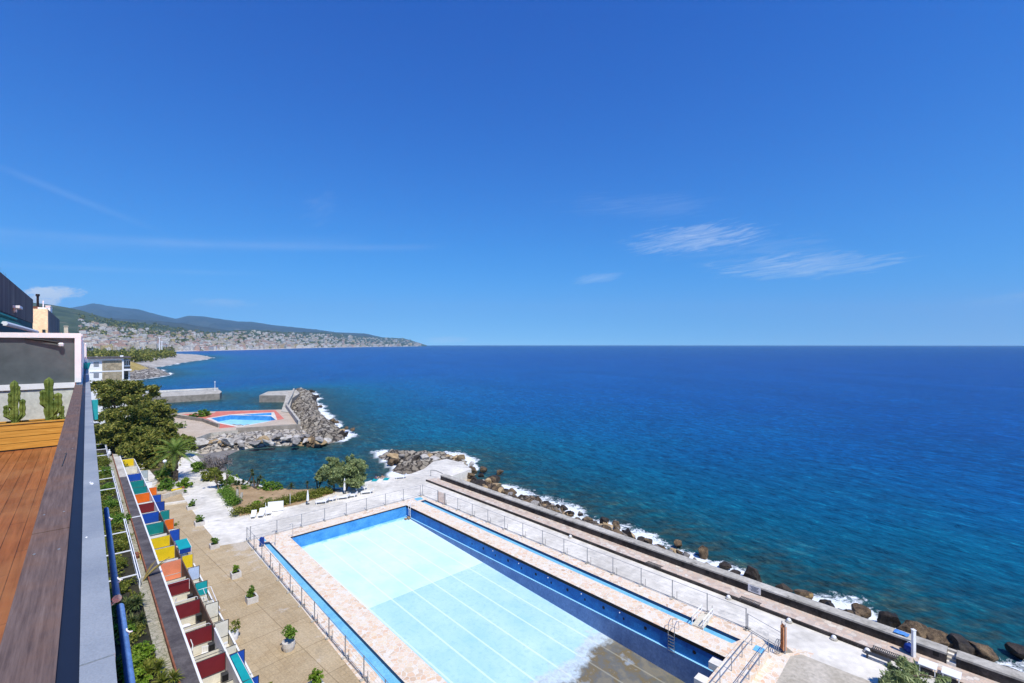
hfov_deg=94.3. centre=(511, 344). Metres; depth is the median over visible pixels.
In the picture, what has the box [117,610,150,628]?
yucca
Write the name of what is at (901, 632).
beach towel
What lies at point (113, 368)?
apartment building
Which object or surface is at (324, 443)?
boulder
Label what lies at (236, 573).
potted shrub
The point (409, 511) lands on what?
pool ladder
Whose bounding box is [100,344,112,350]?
house
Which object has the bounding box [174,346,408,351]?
beach
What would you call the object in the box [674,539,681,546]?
boulder
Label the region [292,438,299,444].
boulder
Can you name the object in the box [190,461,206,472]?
shrub
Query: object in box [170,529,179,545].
cabin partition
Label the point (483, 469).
boulder
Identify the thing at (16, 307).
wall lamp
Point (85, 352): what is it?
white pole
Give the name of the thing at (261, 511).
sun lounger
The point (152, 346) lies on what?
house
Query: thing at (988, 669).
sea wall
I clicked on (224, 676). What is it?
stall cupboard
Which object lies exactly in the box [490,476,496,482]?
boulder
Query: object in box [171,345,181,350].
house
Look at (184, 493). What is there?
potted shrub
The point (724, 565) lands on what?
boulder
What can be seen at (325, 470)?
tamarisk tree
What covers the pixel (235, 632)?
potted shrub
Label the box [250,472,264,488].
yucca
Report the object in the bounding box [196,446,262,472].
gravel beach
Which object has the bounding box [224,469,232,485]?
tree
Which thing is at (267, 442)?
boulder
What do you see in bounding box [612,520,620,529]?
boulder
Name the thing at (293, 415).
stone wall
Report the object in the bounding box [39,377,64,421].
cactus
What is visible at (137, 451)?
bush
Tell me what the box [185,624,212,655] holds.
cabin partition
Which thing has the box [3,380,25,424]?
cactus
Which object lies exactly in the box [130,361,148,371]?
grass bank
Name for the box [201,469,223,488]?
tree
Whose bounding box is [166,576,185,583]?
stall divider
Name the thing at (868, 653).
bench
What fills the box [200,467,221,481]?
shrub
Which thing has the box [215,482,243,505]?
shrub
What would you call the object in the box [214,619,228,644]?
cabin partition
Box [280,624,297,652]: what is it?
potted shrub
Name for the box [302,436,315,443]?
boulder
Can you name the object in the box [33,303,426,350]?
town hills
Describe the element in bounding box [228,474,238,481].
shrub
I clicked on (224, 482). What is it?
shrub
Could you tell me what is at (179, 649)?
cabin block
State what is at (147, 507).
cabin partition
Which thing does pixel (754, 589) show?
notice board
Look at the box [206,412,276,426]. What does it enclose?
white paving
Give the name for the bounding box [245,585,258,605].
potted shrub
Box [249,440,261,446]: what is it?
boulder
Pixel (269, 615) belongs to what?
tiled terrace
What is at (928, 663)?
white table
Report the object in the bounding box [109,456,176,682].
stone path
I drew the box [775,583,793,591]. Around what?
boulder
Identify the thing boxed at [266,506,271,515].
sun lounger
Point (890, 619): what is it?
boulder
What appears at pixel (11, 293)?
penthouse parapet
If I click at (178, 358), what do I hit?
stone spit
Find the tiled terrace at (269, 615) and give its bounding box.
[154,482,359,682]
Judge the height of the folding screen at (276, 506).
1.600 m
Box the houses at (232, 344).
[78,319,421,350]
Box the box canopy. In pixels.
[175,538,191,555]
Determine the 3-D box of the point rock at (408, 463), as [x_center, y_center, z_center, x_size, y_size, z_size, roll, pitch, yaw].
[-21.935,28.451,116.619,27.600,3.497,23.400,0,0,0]
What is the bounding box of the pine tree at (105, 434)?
[94,423,130,453]
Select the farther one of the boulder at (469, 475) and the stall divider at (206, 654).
the boulder at (469, 475)
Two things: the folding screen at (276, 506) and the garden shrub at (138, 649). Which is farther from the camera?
the folding screen at (276, 506)
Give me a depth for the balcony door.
157.06 m
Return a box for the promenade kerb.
[426,479,961,682]
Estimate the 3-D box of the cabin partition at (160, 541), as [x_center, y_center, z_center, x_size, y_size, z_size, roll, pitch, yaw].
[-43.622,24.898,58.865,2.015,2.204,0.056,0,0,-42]
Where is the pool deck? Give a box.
[120,451,947,682]
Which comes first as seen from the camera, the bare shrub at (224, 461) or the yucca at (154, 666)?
the yucca at (154, 666)
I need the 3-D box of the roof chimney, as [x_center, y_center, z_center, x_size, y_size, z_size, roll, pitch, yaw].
[-60.874,-5.500,60.926,0.700,2.000,0.700,0,0,0]
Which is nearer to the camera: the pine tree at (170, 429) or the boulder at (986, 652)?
the boulder at (986, 652)
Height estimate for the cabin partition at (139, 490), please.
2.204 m
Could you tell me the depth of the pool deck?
66.42 m
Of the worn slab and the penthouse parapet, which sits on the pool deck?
the worn slab
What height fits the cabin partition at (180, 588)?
2.204 m
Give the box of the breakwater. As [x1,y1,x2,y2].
[259,390,299,412]
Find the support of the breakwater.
in the sea
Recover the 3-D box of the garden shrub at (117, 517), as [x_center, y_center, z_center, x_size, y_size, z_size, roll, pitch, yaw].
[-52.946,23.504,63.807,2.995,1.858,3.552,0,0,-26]
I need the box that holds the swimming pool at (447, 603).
[290,505,725,682]
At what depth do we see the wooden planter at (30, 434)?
10.46 m
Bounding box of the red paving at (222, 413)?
[183,410,283,427]
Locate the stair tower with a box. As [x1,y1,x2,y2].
[33,309,59,332]
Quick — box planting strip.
[94,423,157,682]
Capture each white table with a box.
[918,657,937,676]
[941,666,961,682]
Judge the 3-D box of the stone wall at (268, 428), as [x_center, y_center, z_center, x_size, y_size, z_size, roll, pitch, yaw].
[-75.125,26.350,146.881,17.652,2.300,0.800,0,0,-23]
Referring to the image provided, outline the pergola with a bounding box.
[97,444,140,587]
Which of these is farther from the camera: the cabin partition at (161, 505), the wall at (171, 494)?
the wall at (171, 494)
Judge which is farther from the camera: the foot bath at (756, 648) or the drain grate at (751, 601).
the drain grate at (751, 601)
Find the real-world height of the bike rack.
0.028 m
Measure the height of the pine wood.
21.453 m
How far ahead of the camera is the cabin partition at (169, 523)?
64.87 m
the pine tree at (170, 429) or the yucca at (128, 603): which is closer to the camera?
the yucca at (128, 603)
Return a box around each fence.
[244,531,387,682]
[249,485,421,540]
[421,485,438,501]
[442,493,746,629]
[744,613,781,650]
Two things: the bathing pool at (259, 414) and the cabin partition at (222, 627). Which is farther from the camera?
the bathing pool at (259, 414)
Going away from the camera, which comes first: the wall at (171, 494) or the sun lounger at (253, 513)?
the sun lounger at (253, 513)
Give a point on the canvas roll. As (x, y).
(95, 408)
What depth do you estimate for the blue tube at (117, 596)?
8.67 m
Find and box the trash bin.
[903,641,910,653]
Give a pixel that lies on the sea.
(877, 479)
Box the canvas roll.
[91,400,97,419]
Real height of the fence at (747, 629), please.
1.500 m
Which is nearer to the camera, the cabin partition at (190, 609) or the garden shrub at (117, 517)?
the cabin partition at (190, 609)
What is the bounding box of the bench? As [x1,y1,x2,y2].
[865,650,890,661]
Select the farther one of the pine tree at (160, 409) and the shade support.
the pine tree at (160, 409)
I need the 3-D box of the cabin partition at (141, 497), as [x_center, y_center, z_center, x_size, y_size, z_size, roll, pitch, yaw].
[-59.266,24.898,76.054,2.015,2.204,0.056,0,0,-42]
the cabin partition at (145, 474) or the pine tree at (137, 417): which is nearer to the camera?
the cabin partition at (145, 474)
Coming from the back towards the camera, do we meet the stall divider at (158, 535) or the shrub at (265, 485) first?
the shrub at (265, 485)
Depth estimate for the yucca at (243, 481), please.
87.58 m
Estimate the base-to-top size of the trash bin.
0.926 m
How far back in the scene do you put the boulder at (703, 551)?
64.28 m
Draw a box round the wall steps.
[947,647,956,666]
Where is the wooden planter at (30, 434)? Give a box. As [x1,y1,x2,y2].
[0,419,64,451]
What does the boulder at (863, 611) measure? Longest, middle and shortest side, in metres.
2.147 x 1.688 x 1.256 m
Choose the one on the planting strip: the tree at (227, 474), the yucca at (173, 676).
the yucca at (173, 676)
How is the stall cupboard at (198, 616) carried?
attached to the stall wall at (230, 668)
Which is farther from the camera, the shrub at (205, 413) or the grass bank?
the grass bank
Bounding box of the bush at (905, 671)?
[877,656,951,682]
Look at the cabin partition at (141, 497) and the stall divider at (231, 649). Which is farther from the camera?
the cabin partition at (141, 497)
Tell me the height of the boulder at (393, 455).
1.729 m
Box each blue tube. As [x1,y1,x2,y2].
[103,507,121,605]
[116,603,135,682]
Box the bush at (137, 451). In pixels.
[115,440,155,465]
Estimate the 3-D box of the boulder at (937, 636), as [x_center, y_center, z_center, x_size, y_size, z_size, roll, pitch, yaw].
[41.166,28.561,45.805,2.296,1.612,2.308,-16,24,-13]
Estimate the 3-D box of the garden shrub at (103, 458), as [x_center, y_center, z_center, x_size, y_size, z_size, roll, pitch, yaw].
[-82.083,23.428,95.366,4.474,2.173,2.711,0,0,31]
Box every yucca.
[114,593,145,614]
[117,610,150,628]
[137,656,169,679]
[152,668,185,682]
[233,479,246,485]
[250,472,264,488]
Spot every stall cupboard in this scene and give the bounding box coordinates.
[195,612,201,621]
[208,641,214,650]
[221,670,228,682]
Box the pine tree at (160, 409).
[125,398,179,432]
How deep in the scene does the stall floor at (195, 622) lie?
41.29 m
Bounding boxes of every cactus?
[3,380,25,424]
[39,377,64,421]
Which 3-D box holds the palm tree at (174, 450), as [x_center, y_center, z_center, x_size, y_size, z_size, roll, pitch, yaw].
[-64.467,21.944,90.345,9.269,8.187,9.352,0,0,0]
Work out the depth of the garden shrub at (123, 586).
46.04 m
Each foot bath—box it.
[264,542,403,682]
[421,500,739,642]
[753,645,764,652]
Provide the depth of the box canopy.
56.12 m
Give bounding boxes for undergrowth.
[106,439,181,481]
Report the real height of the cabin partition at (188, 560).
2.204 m
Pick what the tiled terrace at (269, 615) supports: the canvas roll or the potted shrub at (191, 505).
the potted shrub at (191, 505)
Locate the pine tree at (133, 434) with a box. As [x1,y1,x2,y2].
[115,425,164,455]
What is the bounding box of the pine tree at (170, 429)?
[141,417,182,439]
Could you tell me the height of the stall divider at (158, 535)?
1.506 m
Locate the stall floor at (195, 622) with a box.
[139,468,228,682]
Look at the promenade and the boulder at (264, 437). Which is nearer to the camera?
the promenade
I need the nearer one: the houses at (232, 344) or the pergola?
the pergola
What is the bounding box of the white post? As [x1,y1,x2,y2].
[911,629,916,657]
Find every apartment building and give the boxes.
[0,359,116,682]
[87,355,131,423]
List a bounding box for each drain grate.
[646,561,662,567]
[739,596,761,605]
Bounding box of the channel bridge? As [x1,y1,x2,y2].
[692,604,712,629]
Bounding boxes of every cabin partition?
[122,458,133,466]
[125,466,136,473]
[128,473,140,480]
[130,480,143,487]
[132,486,146,494]
[134,492,149,502]
[138,502,154,512]
[141,470,147,480]
[142,511,158,523]
[146,521,163,535]
[149,487,156,494]
[151,535,169,548]
[153,494,160,502]
[155,545,174,561]
[156,501,164,510]
[160,510,168,519]
[160,558,181,580]
[164,518,173,529]
[168,577,190,602]
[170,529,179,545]
[175,598,199,624]
[182,553,192,568]
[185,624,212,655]
[188,565,199,582]
[195,580,207,600]
[196,651,225,682]
[205,600,218,622]
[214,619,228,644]
[229,649,244,674]
[242,675,258,682]
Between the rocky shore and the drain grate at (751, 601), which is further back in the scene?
the rocky shore
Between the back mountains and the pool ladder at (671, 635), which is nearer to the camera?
the pool ladder at (671, 635)
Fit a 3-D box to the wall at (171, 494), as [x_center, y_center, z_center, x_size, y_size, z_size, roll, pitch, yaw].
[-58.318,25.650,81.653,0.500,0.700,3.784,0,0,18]
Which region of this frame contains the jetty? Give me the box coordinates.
[142,388,221,403]
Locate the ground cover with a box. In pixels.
[97,452,158,682]
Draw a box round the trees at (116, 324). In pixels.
[77,313,414,351]
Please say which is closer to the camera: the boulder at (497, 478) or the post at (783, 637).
the post at (783, 637)
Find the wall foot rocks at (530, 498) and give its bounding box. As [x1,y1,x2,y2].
[477,482,860,616]
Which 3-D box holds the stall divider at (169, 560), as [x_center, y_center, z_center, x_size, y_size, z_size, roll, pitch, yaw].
[-39.364,25.197,54.186,1.960,1.506,0.580,0,0,-42]
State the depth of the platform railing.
37.39 m
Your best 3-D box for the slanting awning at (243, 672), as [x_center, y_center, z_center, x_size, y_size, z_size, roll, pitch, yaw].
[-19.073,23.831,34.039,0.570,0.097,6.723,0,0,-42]
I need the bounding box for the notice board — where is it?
[748,584,760,594]
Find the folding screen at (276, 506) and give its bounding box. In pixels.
[268,501,283,510]
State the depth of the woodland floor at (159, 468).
101.69 m
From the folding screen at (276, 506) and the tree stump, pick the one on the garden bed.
the tree stump
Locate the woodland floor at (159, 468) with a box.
[107,446,181,481]
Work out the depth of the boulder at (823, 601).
52.25 m
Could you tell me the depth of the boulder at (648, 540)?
65.63 m
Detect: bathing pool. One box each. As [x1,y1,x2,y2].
[212,415,274,424]
[244,413,270,415]
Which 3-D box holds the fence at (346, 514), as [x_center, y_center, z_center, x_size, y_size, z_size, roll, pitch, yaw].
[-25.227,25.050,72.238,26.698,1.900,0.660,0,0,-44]
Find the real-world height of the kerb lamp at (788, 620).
0.360 m
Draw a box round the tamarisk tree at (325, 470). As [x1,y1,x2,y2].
[314,456,345,490]
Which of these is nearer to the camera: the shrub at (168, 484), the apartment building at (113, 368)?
the shrub at (168, 484)
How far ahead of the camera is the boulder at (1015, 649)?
43.95 m
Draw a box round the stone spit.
[132,354,211,367]
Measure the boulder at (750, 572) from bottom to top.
2.942 m
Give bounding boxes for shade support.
[199,586,219,608]
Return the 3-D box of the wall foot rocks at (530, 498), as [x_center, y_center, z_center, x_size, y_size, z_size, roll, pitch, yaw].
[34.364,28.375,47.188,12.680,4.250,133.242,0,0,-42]
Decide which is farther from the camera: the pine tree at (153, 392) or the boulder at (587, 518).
the pine tree at (153, 392)
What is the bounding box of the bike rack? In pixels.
[873,645,900,657]
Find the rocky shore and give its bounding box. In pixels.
[130,364,169,379]
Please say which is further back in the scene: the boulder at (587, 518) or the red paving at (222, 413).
the red paving at (222, 413)
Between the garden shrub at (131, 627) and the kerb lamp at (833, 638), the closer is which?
the garden shrub at (131, 627)
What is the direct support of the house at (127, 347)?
on the town hills
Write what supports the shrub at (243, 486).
on the garden bed
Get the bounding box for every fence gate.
[438,492,445,504]
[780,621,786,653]
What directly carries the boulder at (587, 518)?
on the wall foot rocks at (530, 498)
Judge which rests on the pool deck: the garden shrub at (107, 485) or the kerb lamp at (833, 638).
the kerb lamp at (833, 638)
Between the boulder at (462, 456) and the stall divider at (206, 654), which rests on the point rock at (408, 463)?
the boulder at (462, 456)
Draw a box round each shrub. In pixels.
[97,456,111,465]
[99,466,113,474]
[100,482,115,494]
[102,495,118,508]
[105,539,124,553]
[107,556,127,573]
[110,512,131,524]
[110,581,131,593]
[113,619,136,635]
[118,640,158,677]
[121,667,152,682]
[137,456,160,469]
[153,468,170,479]
[157,478,174,490]
[175,477,194,487]
[182,490,188,495]
[186,499,196,510]
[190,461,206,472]
[194,514,204,526]
[197,409,212,416]
[200,452,232,472]
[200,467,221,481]
[209,537,219,549]
[214,478,232,486]
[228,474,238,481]
[229,618,240,640]
[230,564,241,579]
[240,483,250,489]
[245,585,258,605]
[256,479,274,490]
[268,481,283,489]
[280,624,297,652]
[307,668,323,682]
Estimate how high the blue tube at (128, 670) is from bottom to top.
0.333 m
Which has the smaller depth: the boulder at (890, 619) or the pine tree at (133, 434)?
the boulder at (890, 619)
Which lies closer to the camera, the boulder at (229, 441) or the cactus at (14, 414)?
the cactus at (14, 414)
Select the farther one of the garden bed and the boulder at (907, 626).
the garden bed
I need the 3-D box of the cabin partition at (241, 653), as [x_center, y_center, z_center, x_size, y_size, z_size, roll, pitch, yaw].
[-21.302,24.898,36.792,1.075,2.204,0.056,0,0,-42]
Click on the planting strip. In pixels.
(129, 570)
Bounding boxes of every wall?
[134,459,241,682]
[161,489,184,498]
[165,500,185,505]
[170,414,219,426]
[193,563,253,677]
[236,424,299,432]
[285,388,300,426]
[440,474,1023,682]
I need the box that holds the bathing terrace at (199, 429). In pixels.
[171,410,296,446]
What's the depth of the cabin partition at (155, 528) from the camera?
63.40 m
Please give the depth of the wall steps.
38.44 m
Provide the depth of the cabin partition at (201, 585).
47.74 m
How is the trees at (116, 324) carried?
on the town hills
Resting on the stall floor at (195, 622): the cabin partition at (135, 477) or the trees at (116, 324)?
the cabin partition at (135, 477)
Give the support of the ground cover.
on the planting strip
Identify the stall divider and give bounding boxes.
[146,481,151,487]
[150,533,166,538]
[159,557,177,562]
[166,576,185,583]
[174,597,194,605]
[183,620,205,632]
[194,648,218,661]
[203,599,212,605]
[226,644,235,654]
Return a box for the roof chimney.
[33,294,39,308]
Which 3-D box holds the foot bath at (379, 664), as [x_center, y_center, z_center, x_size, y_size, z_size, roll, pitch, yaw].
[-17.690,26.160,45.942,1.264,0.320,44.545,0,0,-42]
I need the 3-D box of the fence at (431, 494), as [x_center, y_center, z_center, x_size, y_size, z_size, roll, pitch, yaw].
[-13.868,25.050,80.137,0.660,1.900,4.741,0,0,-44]
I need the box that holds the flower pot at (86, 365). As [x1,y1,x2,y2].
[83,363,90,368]
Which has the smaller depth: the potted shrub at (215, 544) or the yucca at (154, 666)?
the yucca at (154, 666)
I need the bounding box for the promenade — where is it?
[427,478,998,682]
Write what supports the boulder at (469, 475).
on the boulder
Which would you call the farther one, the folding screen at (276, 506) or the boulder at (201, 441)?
the boulder at (201, 441)
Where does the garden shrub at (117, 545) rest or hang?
on the planting strip
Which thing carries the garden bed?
on the pool deck
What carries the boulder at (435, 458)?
on the point rock at (408, 463)
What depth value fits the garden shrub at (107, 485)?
76.78 m
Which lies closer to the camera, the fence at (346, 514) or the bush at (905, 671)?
the bush at (905, 671)
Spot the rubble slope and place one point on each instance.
(249, 438)
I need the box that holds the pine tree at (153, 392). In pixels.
[124,380,161,409]
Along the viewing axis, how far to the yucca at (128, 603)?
42.69 m
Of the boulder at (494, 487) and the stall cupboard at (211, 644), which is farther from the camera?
the boulder at (494, 487)
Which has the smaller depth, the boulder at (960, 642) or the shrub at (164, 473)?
the boulder at (960, 642)
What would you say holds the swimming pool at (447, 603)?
in the pool deck
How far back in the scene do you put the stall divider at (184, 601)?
45.93 m
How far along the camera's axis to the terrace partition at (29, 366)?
11.55 m
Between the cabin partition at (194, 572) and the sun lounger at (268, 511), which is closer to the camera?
the cabin partition at (194, 572)
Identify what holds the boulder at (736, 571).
on the wall foot rocks at (530, 498)
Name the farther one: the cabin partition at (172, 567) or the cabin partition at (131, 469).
the cabin partition at (131, 469)
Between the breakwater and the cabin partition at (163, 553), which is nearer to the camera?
the cabin partition at (163, 553)
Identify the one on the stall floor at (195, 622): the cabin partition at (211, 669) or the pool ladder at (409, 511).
the cabin partition at (211, 669)
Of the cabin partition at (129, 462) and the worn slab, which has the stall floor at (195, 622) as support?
the cabin partition at (129, 462)
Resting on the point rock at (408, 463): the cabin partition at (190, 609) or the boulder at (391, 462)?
the boulder at (391, 462)
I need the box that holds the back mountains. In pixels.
[72,303,378,336]
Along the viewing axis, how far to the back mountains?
12712.97 m
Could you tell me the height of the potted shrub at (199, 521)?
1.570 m
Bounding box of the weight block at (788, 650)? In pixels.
[781,648,792,652]
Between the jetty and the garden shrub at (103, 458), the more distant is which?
the jetty
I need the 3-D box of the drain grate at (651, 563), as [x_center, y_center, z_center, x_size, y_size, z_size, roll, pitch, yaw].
[16.667,25.736,55.605,0.560,0.028,1.960,0,0,-43]
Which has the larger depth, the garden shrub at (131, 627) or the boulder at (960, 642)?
the boulder at (960, 642)
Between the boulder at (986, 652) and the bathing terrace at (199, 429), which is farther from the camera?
the bathing terrace at (199, 429)
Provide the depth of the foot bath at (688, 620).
52.81 m
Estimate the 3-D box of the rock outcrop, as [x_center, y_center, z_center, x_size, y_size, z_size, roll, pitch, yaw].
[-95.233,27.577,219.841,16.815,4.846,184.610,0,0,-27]
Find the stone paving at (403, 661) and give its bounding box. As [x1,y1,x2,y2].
[249,496,813,682]
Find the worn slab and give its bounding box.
[776,654,872,682]
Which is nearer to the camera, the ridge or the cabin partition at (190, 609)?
the cabin partition at (190, 609)
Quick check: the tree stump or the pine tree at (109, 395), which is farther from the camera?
the pine tree at (109, 395)
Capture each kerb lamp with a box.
[785,618,792,623]
[830,635,837,640]
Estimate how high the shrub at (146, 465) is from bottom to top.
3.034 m
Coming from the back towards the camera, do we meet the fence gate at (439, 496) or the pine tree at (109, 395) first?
the pine tree at (109, 395)
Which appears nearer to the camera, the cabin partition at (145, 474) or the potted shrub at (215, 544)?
the potted shrub at (215, 544)
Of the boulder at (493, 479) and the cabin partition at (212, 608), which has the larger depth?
the boulder at (493, 479)
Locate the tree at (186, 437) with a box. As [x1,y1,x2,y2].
[173,434,197,456]
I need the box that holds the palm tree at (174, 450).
[149,437,203,481]
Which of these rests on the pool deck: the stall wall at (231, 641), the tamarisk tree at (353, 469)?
the tamarisk tree at (353, 469)
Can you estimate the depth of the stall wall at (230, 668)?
43.50 m
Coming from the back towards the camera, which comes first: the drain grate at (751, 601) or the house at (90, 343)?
the house at (90, 343)
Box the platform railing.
[710,632,768,682]
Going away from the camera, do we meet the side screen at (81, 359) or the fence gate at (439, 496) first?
the side screen at (81, 359)
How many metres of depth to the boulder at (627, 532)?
68.81 m
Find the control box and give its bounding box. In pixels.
[259,537,263,544]
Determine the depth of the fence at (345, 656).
44.50 m
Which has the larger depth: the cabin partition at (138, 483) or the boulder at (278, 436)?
the boulder at (278, 436)
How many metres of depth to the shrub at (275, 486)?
84.75 m
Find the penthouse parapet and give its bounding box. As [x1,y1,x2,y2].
[0,272,32,332]
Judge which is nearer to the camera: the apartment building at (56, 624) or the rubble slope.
the apartment building at (56, 624)
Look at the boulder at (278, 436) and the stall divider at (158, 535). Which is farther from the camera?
the boulder at (278, 436)
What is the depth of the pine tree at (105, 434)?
110.79 m
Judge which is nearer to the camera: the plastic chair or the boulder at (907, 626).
the plastic chair
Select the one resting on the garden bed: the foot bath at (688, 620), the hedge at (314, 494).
the hedge at (314, 494)
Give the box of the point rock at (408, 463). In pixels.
[378,449,467,474]
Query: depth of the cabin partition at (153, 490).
79.33 m
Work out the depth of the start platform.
37.66 m
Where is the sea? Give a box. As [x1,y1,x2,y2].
[135,345,1023,671]
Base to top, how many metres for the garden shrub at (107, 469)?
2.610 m
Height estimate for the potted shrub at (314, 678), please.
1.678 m
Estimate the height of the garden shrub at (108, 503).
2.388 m
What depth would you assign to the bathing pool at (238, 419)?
170.64 m
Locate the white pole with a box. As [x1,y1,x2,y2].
[84,343,86,361]
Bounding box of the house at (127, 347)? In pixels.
[119,345,130,349]
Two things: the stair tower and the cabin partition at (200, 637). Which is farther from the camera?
the stair tower
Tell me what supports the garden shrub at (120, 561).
on the planting strip
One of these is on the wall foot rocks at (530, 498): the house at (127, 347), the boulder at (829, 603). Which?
the boulder at (829, 603)
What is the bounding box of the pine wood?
[87,349,176,361]
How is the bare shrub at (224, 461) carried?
on the pool deck
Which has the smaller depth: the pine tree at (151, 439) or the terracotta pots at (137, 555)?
the terracotta pots at (137, 555)
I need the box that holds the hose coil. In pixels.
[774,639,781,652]
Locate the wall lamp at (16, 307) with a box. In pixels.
[12,305,22,311]
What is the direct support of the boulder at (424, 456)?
on the point rock at (408, 463)
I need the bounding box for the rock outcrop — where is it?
[291,387,344,443]
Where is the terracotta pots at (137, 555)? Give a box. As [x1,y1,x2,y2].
[135,551,140,559]
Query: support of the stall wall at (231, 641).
on the tiled terrace at (269, 615)
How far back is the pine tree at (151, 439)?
107.15 m
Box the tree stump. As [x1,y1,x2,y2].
[236,486,242,502]
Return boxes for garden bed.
[227,484,340,516]
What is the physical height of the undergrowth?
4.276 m
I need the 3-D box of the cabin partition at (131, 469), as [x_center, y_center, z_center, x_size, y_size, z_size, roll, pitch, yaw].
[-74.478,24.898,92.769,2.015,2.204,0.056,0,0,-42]
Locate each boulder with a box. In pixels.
[195,438,208,445]
[221,438,233,445]
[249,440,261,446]
[256,435,268,443]
[262,439,274,445]
[272,433,283,439]
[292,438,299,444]
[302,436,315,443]
[314,439,326,445]
[315,436,323,443]
[387,453,398,458]
[387,458,394,465]
[420,454,428,459]
[430,455,439,460]
[458,454,464,459]
[467,473,474,478]
[469,466,476,473]
[474,479,486,484]
[480,466,486,472]
[488,475,499,482]
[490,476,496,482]
[490,484,497,490]
[582,516,592,520]
[599,517,608,523]
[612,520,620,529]
[624,528,632,537]
[644,538,652,543]
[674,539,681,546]
[698,545,707,559]
[719,561,731,568]
[730,569,740,574]
[743,565,761,581]
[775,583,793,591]
[794,589,813,599]
[818,599,831,603]
[824,601,834,606]
[851,603,871,617]
[877,611,900,627]
[896,620,928,638]
[926,627,952,648]
[948,633,974,654]
[967,640,998,661]
[1004,642,1023,659]
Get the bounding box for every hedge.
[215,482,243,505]
[227,483,334,516]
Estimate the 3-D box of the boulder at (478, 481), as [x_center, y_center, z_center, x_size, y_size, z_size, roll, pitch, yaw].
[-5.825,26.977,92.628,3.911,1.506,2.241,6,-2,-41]
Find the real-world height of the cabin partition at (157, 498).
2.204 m
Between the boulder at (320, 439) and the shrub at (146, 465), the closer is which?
the shrub at (146, 465)
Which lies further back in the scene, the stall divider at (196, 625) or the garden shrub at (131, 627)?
the stall divider at (196, 625)
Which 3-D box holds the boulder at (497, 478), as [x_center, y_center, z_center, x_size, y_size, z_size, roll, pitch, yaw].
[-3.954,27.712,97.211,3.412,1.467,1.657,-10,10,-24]
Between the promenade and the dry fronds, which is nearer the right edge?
the promenade
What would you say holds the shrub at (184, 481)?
on the pool deck
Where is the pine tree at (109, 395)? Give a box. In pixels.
[90,378,145,411]
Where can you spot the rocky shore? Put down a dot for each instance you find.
(150, 372)
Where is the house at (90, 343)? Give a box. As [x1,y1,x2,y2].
[84,342,97,345]
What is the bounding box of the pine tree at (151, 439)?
[129,432,172,460]
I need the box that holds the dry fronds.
[143,557,168,580]
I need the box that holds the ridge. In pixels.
[108,318,229,331]
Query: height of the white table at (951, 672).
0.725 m
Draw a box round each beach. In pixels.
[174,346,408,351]
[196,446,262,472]
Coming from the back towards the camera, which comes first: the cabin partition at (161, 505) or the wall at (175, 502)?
the wall at (175, 502)
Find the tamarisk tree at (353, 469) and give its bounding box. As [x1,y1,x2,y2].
[326,453,368,490]
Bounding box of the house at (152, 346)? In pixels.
[146,344,156,349]
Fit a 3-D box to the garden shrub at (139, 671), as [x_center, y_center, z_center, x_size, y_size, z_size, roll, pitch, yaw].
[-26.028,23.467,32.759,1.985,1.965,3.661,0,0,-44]
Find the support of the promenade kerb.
on the pool deck
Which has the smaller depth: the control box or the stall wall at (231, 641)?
the stall wall at (231, 641)
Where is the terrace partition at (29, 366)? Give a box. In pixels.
[0,332,80,421]
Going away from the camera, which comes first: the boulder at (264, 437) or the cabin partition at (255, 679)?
the cabin partition at (255, 679)
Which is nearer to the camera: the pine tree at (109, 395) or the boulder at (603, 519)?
the boulder at (603, 519)
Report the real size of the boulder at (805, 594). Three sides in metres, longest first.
1.920 x 1.844 x 1.104 m
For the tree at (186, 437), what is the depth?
109.69 m
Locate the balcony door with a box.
[124,371,127,378]
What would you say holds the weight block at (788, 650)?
on the stone paving at (403, 661)
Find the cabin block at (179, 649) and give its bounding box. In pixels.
[112,454,202,682]
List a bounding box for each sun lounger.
[250,510,256,518]
[258,508,264,517]
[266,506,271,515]
[315,497,329,504]
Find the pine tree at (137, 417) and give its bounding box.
[93,404,157,447]
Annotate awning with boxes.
[0,313,63,345]
[231,653,253,682]
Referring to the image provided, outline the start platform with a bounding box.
[694,639,769,682]
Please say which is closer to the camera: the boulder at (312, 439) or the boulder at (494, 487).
the boulder at (494, 487)
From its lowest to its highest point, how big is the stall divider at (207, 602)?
1.256 m
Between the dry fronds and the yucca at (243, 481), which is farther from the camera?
the yucca at (243, 481)
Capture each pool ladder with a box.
[408,500,414,516]
[668,618,678,652]
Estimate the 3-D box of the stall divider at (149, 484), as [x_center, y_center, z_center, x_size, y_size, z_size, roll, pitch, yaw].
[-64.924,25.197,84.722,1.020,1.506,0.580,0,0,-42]
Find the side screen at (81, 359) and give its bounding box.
[76,334,82,383]
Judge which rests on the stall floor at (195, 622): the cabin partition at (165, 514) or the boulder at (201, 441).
the cabin partition at (165, 514)
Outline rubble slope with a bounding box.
[193,424,312,453]
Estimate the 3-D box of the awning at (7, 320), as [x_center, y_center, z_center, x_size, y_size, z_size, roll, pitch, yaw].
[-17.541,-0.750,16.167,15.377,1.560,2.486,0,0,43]
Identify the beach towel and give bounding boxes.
[893,629,908,636]
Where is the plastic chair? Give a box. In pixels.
[201,645,208,653]

